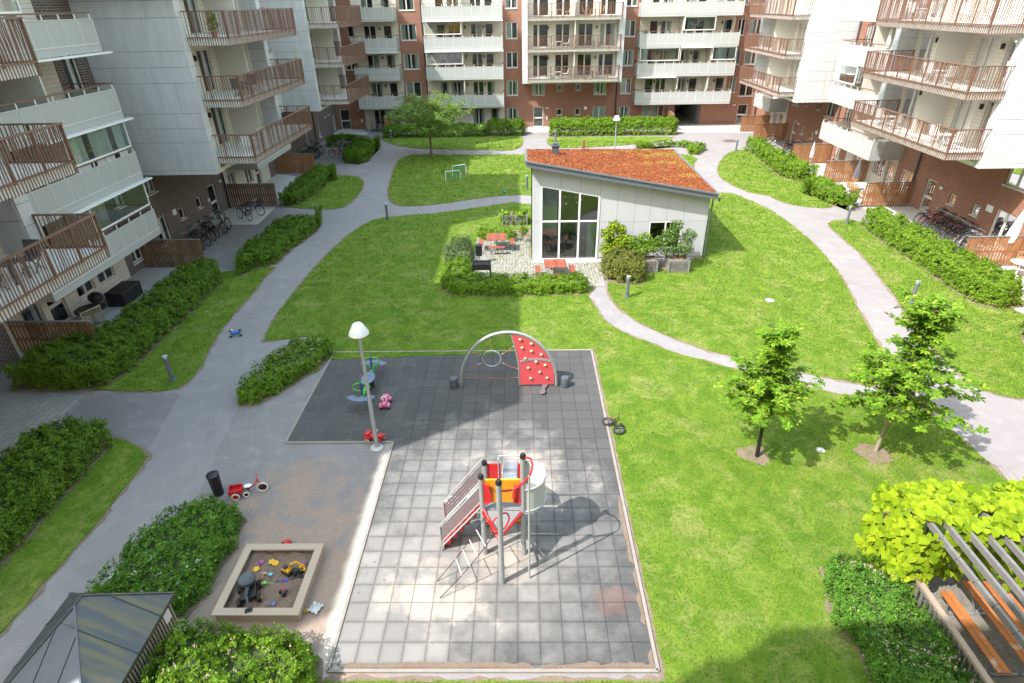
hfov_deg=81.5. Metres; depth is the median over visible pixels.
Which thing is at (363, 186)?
soil
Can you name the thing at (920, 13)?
garden table
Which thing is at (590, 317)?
grass
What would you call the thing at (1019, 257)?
rattan chair
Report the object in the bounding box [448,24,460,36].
window
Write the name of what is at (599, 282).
terrace paving
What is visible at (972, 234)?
bicycle
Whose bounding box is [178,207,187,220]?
window
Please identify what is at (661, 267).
soil
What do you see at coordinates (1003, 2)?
window
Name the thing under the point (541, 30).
window
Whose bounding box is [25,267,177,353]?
patio deck
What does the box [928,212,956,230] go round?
bicycle
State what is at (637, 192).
pavilion
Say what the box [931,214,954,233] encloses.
bicycle
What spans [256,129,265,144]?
garden chair
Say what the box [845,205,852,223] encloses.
bollard light
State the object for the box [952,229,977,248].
bicycle
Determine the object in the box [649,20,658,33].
window
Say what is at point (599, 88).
window
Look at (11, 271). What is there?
garden table
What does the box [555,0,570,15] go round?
window
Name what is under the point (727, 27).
window
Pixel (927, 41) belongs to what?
window
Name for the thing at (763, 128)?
wooden fence
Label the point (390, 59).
window
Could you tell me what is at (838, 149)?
window
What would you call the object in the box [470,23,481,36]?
window
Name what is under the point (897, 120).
garden chair
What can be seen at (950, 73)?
garden chair
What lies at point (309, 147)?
bicycle
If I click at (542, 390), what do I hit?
skateboard
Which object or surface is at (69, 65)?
window
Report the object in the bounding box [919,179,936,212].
door
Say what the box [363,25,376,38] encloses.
window
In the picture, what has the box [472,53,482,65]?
window
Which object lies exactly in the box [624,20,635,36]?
window
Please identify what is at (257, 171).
window
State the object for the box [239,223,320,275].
soil
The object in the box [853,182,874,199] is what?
garden table
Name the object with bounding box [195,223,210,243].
bicycle
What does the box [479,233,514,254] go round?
picnic table
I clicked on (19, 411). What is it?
pavement
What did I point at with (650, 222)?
window
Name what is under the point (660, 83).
window
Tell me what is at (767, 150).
hedge
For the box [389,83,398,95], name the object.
window
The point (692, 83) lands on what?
window
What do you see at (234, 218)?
pavement
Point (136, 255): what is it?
window
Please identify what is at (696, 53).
window
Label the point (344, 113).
door
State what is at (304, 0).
window
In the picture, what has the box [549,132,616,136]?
soil
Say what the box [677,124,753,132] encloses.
pavement
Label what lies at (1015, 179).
window
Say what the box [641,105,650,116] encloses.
window
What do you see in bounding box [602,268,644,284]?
soil
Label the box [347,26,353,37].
window
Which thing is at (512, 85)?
window
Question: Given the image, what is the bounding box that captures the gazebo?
[2,592,184,682]
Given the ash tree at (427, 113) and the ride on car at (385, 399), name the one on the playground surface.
the ride on car at (385, 399)
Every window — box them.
[19,302,50,342]
[42,226,52,248]
[46,298,70,323]
[60,55,83,88]
[76,279,98,300]
[97,266,117,286]
[111,194,125,209]
[130,248,145,265]
[143,175,158,196]
[157,215,172,246]
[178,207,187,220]
[183,0,205,35]
[196,49,219,94]
[196,197,203,209]
[207,184,219,216]
[210,107,231,147]
[227,172,237,200]
[245,170,254,182]
[255,170,261,182]
[304,0,311,22]
[305,132,310,145]
[309,32,317,59]
[315,68,322,95]
[317,123,322,137]
[332,114,335,130]
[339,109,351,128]
[346,63,356,70]
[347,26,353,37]
[360,0,372,7]
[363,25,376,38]
[367,55,379,67]
[370,83,382,96]
[374,110,384,123]
[380,0,388,7]
[383,25,392,37]
[386,54,395,67]
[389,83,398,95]
[398,0,414,10]
[400,24,416,40]
[403,54,419,69]
[406,82,421,96]
[434,0,443,6]
[436,24,445,37]
[438,54,446,66]
[440,82,448,93]
[446,0,458,5]
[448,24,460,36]
[449,53,461,66]
[451,81,463,94]
[469,0,480,5]
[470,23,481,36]
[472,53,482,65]
[473,81,483,94]
[473,108,484,123]
[484,0,491,5]
[485,23,492,35]
[486,53,493,65]
[487,81,494,94]
[490,108,498,119]
[505,0,517,8]
[506,22,517,38]
[506,52,517,67]
[507,80,517,95]
[507,108,517,118]
[532,83,544,95]
[533,0,548,15]
[533,24,548,46]
[533,54,547,76]
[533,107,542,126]
[554,54,568,76]
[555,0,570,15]
[555,23,569,46]
[556,109,561,115]
[557,84,561,90]
[574,108,579,115]
[575,84,580,90]
[577,54,591,76]
[578,23,592,46]
[579,0,593,15]
[592,106,604,117]
[594,82,606,94]
[597,53,613,75]
[599,23,615,45]
[600,0,616,14]
[619,106,628,117]
[620,78,631,93]
[622,50,633,65]
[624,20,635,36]
[627,0,637,6]
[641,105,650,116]
[644,78,652,91]
[647,50,655,63]
[648,221,681,247]
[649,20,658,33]
[651,105,663,117]
[654,78,665,91]
[657,50,668,62]
[660,20,671,33]
[677,78,686,91]
[680,49,689,62]
[683,20,693,32]
[688,78,696,91]
[691,49,700,62]
[695,19,704,32]
[714,77,724,90]
[723,19,732,31]
[728,77,736,92]
[733,48,740,64]
[735,104,747,123]
[737,18,745,35]
[738,83,753,96]
[743,51,755,64]
[749,19,760,35]
[773,112,777,126]
[788,59,798,87]
[790,120,797,140]
[794,23,806,51]
[801,0,810,13]
[824,102,835,117]
[832,147,840,159]
[845,108,852,120]
[854,155,861,164]
[855,66,863,82]
[865,25,874,42]
[870,161,884,177]
[883,161,895,190]
[896,169,913,193]
[900,87,918,121]
[912,32,936,71]
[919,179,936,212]
[928,0,945,18]
[945,194,956,206]
[950,100,977,137]
[964,36,999,84]
[968,204,980,217]
[975,100,994,143]
[984,0,1013,22]
[987,209,1016,250]
[996,39,1017,85]
[1001,168,1023,192]
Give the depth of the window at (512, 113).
66.05 m
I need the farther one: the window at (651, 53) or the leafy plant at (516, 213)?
the window at (651, 53)
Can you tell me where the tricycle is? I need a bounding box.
[228,473,268,500]
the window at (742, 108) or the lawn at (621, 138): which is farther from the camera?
the window at (742, 108)
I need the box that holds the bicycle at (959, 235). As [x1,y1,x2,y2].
[955,226,978,242]
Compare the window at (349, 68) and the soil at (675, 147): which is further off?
the window at (349, 68)
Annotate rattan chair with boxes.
[542,235,548,246]
[542,238,551,250]
[556,243,565,256]
[572,242,582,254]
[1012,251,1023,268]
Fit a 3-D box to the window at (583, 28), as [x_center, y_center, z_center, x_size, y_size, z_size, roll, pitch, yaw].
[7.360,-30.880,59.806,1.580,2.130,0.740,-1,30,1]
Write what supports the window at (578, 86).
in the apartment building at (496, 59)
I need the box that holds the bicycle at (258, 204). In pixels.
[241,199,264,215]
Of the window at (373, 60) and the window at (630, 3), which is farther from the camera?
the window at (373, 60)
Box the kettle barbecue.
[87,292,108,314]
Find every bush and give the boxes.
[84,492,245,615]
[138,615,321,682]
[235,333,334,405]
[442,233,474,265]
[598,245,647,284]
[821,550,981,682]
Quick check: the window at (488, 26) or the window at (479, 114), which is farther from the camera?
the window at (479, 114)
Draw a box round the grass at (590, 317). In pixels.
[0,139,1023,682]
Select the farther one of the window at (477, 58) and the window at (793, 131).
the window at (477, 58)
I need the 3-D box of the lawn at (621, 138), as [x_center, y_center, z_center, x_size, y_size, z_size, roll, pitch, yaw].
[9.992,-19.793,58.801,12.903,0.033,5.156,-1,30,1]
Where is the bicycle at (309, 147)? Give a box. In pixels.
[305,144,319,157]
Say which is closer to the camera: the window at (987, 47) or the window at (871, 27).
the window at (987, 47)
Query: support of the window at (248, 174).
in the apartment building at (121, 157)
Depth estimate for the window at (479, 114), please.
66.23 m
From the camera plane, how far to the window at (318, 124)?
60.73 m
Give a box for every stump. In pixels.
[449,376,457,388]
[561,375,568,388]
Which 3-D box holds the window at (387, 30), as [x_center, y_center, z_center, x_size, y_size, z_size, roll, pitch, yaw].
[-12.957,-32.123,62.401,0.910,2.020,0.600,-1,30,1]
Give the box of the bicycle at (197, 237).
[187,228,204,249]
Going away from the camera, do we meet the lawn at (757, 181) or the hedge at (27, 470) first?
the hedge at (27, 470)
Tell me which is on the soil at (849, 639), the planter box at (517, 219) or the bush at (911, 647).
the bush at (911, 647)
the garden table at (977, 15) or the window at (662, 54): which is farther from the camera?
the window at (662, 54)
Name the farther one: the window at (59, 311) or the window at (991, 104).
the window at (991, 104)
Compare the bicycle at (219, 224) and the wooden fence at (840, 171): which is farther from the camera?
the wooden fence at (840, 171)
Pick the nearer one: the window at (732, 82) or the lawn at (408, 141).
the lawn at (408, 141)
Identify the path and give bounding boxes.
[39,391,179,449]
[158,215,313,269]
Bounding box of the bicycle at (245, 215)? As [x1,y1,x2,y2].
[236,202,251,220]
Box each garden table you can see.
[0,258,30,284]
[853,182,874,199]
[913,8,930,20]
[928,70,947,83]
[935,133,955,146]
[965,9,986,23]
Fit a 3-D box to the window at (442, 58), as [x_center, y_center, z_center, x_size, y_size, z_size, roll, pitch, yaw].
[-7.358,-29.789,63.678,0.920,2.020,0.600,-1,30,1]
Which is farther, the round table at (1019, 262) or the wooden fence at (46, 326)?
the round table at (1019, 262)
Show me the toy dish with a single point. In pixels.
(315, 607)
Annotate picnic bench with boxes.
[940,581,1023,675]
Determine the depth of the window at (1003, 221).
32.22 m
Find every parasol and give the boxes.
[809,142,814,168]
[849,159,860,191]
[885,28,892,47]
[993,211,1023,265]
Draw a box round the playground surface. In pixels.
[288,351,654,667]
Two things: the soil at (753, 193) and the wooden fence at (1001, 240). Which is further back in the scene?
the soil at (753, 193)
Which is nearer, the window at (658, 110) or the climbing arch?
the climbing arch
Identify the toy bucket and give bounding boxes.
[281,539,291,543]
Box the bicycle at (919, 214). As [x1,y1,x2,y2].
[913,207,946,224]
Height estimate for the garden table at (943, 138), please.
0.602 m
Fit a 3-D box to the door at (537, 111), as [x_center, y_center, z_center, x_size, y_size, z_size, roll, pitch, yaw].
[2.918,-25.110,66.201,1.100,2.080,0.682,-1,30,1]
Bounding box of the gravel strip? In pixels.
[707,128,739,129]
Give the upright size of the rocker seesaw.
0.980 m
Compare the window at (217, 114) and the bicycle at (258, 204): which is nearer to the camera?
the window at (217, 114)
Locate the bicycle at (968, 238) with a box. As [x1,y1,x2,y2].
[959,231,980,247]
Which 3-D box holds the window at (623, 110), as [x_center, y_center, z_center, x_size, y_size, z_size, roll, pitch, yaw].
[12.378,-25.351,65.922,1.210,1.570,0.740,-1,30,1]
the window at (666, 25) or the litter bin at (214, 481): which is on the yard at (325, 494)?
the litter bin at (214, 481)
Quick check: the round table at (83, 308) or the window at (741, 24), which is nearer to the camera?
the round table at (83, 308)
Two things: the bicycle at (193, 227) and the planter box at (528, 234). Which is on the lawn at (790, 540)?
the planter box at (528, 234)
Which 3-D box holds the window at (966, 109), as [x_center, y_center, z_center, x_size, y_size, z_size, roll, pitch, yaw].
[23.968,-11.889,31.505,0.220,2.130,1.530,-1,30,1]
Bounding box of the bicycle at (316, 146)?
[311,140,323,151]
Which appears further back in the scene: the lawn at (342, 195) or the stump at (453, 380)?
the lawn at (342, 195)
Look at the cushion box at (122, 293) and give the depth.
28.00 m
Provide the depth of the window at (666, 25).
61.68 m
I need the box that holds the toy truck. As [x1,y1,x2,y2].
[278,587,287,596]
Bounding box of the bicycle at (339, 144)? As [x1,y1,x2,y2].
[332,140,348,150]
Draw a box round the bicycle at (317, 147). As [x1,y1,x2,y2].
[309,142,323,154]
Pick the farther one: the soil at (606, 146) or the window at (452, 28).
the window at (452, 28)
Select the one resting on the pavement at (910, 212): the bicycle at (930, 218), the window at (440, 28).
the bicycle at (930, 218)
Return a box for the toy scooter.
[229,329,241,336]
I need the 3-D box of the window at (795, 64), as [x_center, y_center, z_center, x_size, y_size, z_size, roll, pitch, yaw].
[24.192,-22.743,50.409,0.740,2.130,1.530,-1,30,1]
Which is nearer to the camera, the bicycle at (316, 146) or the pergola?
the pergola
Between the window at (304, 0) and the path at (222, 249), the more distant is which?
the window at (304, 0)
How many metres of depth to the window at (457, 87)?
64.87 m
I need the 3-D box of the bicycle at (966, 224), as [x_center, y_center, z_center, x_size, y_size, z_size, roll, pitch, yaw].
[25.269,-6.307,33.767,1.795,1.089,0.562,-4,31,-5]
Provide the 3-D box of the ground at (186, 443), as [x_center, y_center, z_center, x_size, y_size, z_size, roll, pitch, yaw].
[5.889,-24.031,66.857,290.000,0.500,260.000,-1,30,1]
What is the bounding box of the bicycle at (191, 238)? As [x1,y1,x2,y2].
[180,232,202,250]
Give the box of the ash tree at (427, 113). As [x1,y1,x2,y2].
[384,90,484,157]
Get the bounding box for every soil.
[0,437,113,567]
[12,276,222,391]
[110,514,246,618]
[150,636,322,682]
[238,349,330,406]
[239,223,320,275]
[280,177,335,205]
[281,175,364,209]
[328,143,378,164]
[381,137,523,150]
[387,133,484,137]
[387,154,697,206]
[441,267,589,296]
[487,132,526,136]
[546,136,673,147]
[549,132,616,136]
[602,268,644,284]
[616,132,674,135]
[637,146,706,154]
[658,264,665,269]
[716,148,832,208]
[737,445,770,465]
[745,150,803,181]
[803,189,854,210]
[819,566,959,682]
[827,219,1023,400]
[852,444,892,463]
[861,224,1023,308]
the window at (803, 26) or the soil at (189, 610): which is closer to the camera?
the soil at (189, 610)
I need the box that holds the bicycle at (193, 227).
[186,225,210,246]
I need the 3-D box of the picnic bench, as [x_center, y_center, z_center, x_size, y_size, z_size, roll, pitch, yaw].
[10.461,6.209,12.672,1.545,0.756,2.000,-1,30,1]
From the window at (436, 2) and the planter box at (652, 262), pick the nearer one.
the planter box at (652, 262)
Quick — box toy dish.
[307,601,322,614]
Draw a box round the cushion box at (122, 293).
[103,281,142,306]
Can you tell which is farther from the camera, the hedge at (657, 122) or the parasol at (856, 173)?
the hedge at (657, 122)
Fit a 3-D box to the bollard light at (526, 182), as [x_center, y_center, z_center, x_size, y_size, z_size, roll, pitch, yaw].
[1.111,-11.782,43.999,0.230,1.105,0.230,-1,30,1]
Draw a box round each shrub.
[475,227,511,239]
[626,232,661,255]
[634,138,706,154]
[655,219,697,257]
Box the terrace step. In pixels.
[533,259,600,262]
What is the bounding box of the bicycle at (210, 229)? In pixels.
[197,219,215,240]
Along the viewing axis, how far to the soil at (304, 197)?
43.45 m
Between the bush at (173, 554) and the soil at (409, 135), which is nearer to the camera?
the bush at (173, 554)
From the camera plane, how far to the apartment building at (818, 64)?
35.16 m
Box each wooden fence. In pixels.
[6,320,94,356]
[140,239,205,267]
[226,183,278,206]
[275,153,314,173]
[384,113,390,124]
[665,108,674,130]
[739,115,770,131]
[753,123,788,140]
[793,143,832,162]
[824,160,869,181]
[860,182,915,206]
[966,235,1023,265]
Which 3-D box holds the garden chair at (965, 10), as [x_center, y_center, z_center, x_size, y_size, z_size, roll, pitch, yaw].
[21.934,-15.886,28.702,0.480,0.894,0.589,-1,30,1]
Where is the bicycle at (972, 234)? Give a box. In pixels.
[959,228,985,245]
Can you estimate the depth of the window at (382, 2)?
60.91 m
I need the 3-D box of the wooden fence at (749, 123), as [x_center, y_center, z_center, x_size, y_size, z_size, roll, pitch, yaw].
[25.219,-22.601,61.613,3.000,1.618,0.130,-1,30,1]
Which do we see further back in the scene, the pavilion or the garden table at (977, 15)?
the pavilion
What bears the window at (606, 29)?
in the apartment building at (496, 59)
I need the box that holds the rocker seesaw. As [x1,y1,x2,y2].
[346,356,386,401]
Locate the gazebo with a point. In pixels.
(110, 637)
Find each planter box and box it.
[498,230,530,237]
[502,212,526,225]
[636,255,657,272]
[664,255,689,272]
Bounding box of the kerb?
[284,349,659,672]
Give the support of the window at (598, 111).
in the apartment building at (496, 59)
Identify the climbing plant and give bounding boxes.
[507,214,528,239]
[598,220,630,257]
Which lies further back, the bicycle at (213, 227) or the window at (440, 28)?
the window at (440, 28)
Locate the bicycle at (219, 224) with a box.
[203,215,227,233]
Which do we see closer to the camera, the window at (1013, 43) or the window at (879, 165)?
the window at (1013, 43)
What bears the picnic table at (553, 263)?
on the terrace paving at (599, 282)
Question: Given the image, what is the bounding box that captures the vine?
[854,460,1023,595]
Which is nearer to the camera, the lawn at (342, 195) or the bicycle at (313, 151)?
the lawn at (342, 195)
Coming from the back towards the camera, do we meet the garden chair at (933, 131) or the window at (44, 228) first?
the garden chair at (933, 131)
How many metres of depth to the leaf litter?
19.78 m
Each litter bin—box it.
[206,470,223,496]
[475,243,481,259]
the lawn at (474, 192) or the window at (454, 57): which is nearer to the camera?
the lawn at (474, 192)
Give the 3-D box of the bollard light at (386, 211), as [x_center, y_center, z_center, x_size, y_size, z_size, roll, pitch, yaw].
[-8.131,-8.446,38.487,0.230,1.105,0.230,-1,30,1]
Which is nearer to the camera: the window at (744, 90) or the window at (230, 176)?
the window at (230, 176)
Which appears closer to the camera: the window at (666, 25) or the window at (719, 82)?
the window at (666, 25)
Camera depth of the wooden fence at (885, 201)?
39.11 m
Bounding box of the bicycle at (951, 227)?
[939,218,964,237]
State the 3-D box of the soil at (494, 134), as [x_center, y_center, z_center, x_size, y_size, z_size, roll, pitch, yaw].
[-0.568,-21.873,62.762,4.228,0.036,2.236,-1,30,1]
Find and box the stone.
[816,447,824,452]
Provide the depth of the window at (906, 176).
40.27 m
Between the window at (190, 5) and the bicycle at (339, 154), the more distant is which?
the bicycle at (339, 154)
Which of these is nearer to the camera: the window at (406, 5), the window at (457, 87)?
the window at (406, 5)
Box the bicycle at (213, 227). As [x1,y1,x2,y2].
[200,218,219,237]
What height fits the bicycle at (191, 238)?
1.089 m
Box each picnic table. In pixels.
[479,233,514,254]
[535,259,575,277]
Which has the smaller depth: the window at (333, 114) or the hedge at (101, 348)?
the hedge at (101, 348)
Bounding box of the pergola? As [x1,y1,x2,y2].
[904,501,1023,682]
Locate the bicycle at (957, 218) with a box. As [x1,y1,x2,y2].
[931,216,965,233]
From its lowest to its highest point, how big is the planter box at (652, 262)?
0.630 m
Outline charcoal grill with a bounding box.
[472,260,491,275]
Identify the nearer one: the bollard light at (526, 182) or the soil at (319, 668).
the soil at (319, 668)
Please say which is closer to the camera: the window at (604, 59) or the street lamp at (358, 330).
the street lamp at (358, 330)
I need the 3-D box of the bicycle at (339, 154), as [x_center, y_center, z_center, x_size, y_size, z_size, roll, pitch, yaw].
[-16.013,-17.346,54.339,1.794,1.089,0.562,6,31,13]
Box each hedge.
[0,414,114,562]
[1,255,223,390]
[232,205,322,274]
[277,162,337,205]
[324,132,380,164]
[381,121,486,137]
[438,255,589,296]
[486,117,526,136]
[548,115,616,136]
[615,115,678,135]
[744,135,818,181]
[801,174,860,209]
[859,205,1023,307]
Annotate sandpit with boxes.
[211,543,323,621]
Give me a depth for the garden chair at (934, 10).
30.75 m
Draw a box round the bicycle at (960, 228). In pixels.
[949,224,974,242]
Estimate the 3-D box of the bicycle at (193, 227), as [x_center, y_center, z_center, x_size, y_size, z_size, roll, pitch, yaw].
[-18.401,-6.193,34.985,1.794,1.090,0.562,13,33,23]
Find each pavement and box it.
[0,392,84,459]
[208,207,274,224]
[233,174,296,205]
[334,129,371,134]
[528,126,549,132]
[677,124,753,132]
[863,206,952,230]
[934,231,1023,312]
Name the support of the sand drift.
on the playground surface
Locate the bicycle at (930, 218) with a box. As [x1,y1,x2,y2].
[921,210,948,228]
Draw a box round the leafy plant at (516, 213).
[498,208,530,223]
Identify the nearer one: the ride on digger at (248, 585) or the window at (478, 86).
the ride on digger at (248, 585)
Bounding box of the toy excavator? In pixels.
[281,561,303,576]
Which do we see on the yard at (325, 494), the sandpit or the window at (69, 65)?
the sandpit
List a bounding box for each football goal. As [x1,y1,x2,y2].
[445,170,460,180]
[451,164,465,175]
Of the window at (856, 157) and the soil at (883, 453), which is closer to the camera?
the soil at (883, 453)
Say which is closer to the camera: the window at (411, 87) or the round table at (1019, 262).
the round table at (1019, 262)
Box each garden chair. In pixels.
[20,239,45,273]
[229,78,245,96]
[240,136,250,152]
[244,74,256,91]
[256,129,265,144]
[846,181,854,192]
[875,108,883,124]
[888,114,903,129]
[907,2,919,19]
[923,62,935,81]
[924,2,942,20]
[928,124,941,143]
[939,66,958,84]
[945,132,967,149]
[957,2,972,22]
[979,2,1000,23]
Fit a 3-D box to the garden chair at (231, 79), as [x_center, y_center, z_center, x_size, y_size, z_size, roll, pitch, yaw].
[-14.018,-13.008,30.381,0.480,0.894,0.589,-1,30,1]
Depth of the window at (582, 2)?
58.80 m
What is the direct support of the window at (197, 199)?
in the apartment building at (121, 157)
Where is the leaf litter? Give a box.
[315,358,634,655]
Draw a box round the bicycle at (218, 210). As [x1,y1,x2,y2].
[213,209,230,228]
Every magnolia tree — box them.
[710,318,825,456]
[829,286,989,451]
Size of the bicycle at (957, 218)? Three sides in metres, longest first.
1.795 x 1.090 x 0.563 m
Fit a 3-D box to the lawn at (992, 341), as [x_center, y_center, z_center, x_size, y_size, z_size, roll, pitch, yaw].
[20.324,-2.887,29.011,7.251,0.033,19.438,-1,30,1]
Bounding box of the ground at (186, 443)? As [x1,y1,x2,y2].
[0,111,1023,682]
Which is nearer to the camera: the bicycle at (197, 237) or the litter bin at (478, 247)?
the litter bin at (478, 247)
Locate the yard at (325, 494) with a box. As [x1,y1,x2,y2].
[150,361,390,678]
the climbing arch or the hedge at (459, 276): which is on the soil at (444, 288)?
the hedge at (459, 276)
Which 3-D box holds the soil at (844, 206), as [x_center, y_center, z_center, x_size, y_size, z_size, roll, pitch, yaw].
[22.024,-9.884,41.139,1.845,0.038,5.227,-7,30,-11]
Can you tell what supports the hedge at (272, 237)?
on the soil at (286, 252)
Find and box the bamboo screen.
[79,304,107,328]
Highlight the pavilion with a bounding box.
[525,140,720,259]
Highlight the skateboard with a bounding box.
[540,384,546,393]
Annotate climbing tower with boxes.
[437,452,545,597]
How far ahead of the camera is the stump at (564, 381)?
21.50 m
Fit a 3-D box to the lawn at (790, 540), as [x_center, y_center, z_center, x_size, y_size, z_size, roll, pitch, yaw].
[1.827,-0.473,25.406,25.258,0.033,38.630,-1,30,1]
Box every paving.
[474,237,605,286]
[797,163,906,205]
[909,560,1023,682]
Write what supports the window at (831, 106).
in the apartment building at (818, 64)
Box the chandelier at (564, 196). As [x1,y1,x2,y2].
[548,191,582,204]
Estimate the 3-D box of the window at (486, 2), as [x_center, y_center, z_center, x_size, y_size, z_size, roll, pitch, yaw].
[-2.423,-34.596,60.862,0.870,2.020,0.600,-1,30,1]
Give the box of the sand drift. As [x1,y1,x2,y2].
[340,495,655,667]
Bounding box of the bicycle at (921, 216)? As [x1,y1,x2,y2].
[917,208,947,226]
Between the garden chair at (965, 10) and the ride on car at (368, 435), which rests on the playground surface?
the ride on car at (368, 435)
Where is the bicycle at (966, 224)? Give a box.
[941,220,972,239]
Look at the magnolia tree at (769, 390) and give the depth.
16.53 m
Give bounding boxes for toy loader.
[292,564,305,576]
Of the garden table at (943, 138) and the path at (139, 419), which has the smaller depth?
the path at (139, 419)
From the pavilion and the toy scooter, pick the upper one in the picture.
the pavilion
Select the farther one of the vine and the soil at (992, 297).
the soil at (992, 297)
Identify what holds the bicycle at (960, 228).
on the pavement at (1019, 272)
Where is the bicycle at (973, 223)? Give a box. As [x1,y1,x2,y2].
[944,222,979,239]
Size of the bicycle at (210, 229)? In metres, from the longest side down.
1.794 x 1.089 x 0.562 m
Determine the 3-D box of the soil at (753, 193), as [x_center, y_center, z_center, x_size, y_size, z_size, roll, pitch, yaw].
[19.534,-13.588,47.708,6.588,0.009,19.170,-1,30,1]
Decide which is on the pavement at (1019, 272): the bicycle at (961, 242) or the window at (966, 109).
the bicycle at (961, 242)
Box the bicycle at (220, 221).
[211,212,226,231]
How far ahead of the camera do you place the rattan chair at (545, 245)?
32.86 m
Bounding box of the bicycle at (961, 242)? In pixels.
[956,233,986,250]
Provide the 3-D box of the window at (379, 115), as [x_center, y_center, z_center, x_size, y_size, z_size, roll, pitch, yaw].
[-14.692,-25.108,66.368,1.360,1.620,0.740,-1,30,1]
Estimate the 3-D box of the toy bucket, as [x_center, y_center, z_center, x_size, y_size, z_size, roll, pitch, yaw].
[-5.898,5.274,15.461,0.210,0.197,0.264,16,30,27]
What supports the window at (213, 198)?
in the apartment building at (121, 157)
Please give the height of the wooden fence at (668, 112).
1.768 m
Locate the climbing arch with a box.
[460,331,557,386]
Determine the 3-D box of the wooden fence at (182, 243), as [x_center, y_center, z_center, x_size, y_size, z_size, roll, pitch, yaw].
[-18.194,-4.707,31.845,3.350,1.618,0.130,-1,30,1]
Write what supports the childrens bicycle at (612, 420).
on the kerb
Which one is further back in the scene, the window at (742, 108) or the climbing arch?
the window at (742, 108)
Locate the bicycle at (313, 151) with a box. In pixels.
[303,146,318,158]
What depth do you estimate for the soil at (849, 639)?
13.18 m
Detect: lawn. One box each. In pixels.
[0,438,147,632]
[92,267,273,391]
[264,202,1023,682]
[284,175,362,208]
[381,136,522,149]
[389,154,696,205]
[547,136,672,147]
[608,192,883,383]
[718,147,831,207]
[829,219,1023,398]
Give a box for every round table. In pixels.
[73,303,105,325]
[554,236,566,251]
[571,234,583,249]
[1011,259,1023,276]
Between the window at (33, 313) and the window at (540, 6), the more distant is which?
the window at (540, 6)
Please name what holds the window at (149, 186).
in the apartment building at (121, 157)
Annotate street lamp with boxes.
[349,322,382,451]
[613,115,619,148]
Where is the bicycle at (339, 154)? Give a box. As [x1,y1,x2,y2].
[328,145,343,157]
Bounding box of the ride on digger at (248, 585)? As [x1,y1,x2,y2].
[236,572,261,613]
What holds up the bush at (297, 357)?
on the soil at (267, 398)
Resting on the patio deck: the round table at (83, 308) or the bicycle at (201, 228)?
the round table at (83, 308)
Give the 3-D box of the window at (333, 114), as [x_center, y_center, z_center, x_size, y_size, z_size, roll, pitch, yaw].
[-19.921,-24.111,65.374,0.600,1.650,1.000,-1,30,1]
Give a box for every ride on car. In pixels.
[363,429,384,443]
[379,394,391,409]
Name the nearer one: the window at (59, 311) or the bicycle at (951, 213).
the window at (59, 311)
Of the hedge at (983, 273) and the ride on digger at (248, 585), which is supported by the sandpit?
the ride on digger at (248, 585)
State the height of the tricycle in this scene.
0.582 m
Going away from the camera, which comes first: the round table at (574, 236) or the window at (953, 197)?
the round table at (574, 236)
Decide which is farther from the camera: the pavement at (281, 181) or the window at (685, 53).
the window at (685, 53)
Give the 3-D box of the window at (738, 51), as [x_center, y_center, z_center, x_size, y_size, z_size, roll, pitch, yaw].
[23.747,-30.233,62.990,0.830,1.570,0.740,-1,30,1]
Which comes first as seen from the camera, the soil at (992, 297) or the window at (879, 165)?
the soil at (992, 297)
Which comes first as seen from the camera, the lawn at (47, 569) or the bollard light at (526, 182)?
the lawn at (47, 569)
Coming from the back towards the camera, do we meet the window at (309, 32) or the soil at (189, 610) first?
the window at (309, 32)
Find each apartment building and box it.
[0,0,369,371]
[334,0,763,129]
[738,0,1023,257]
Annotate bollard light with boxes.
[161,354,175,381]
[384,203,388,219]
[525,175,528,189]
[625,275,630,297]
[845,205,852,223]
[908,280,920,303]
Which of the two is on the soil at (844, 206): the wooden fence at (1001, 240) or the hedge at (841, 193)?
the hedge at (841, 193)
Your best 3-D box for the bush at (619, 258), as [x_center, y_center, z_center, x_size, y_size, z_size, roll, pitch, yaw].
[5.641,-4.033,30.128,2.374,1.470,2.856,-1,30,1]
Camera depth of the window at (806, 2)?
48.06 m
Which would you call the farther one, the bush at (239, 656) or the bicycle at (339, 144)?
the bicycle at (339, 144)
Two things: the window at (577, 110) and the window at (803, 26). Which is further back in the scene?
the window at (577, 110)
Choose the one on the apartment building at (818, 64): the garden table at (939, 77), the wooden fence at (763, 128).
the garden table at (939, 77)
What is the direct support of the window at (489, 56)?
in the apartment building at (496, 59)
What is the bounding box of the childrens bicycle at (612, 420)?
[602,413,624,433]
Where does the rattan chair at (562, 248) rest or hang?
on the pavilion
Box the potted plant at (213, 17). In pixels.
[206,10,218,36]
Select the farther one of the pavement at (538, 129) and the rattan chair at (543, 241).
the pavement at (538, 129)
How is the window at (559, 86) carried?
in the apartment building at (496, 59)
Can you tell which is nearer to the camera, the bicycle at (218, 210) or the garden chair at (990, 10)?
the garden chair at (990, 10)
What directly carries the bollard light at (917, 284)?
on the lawn at (992, 341)
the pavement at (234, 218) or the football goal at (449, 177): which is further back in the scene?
the football goal at (449, 177)
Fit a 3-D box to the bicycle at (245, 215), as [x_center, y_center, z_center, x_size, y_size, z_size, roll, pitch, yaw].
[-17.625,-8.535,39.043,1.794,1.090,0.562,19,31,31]
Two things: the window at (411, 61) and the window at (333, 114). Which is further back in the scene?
the window at (333, 114)

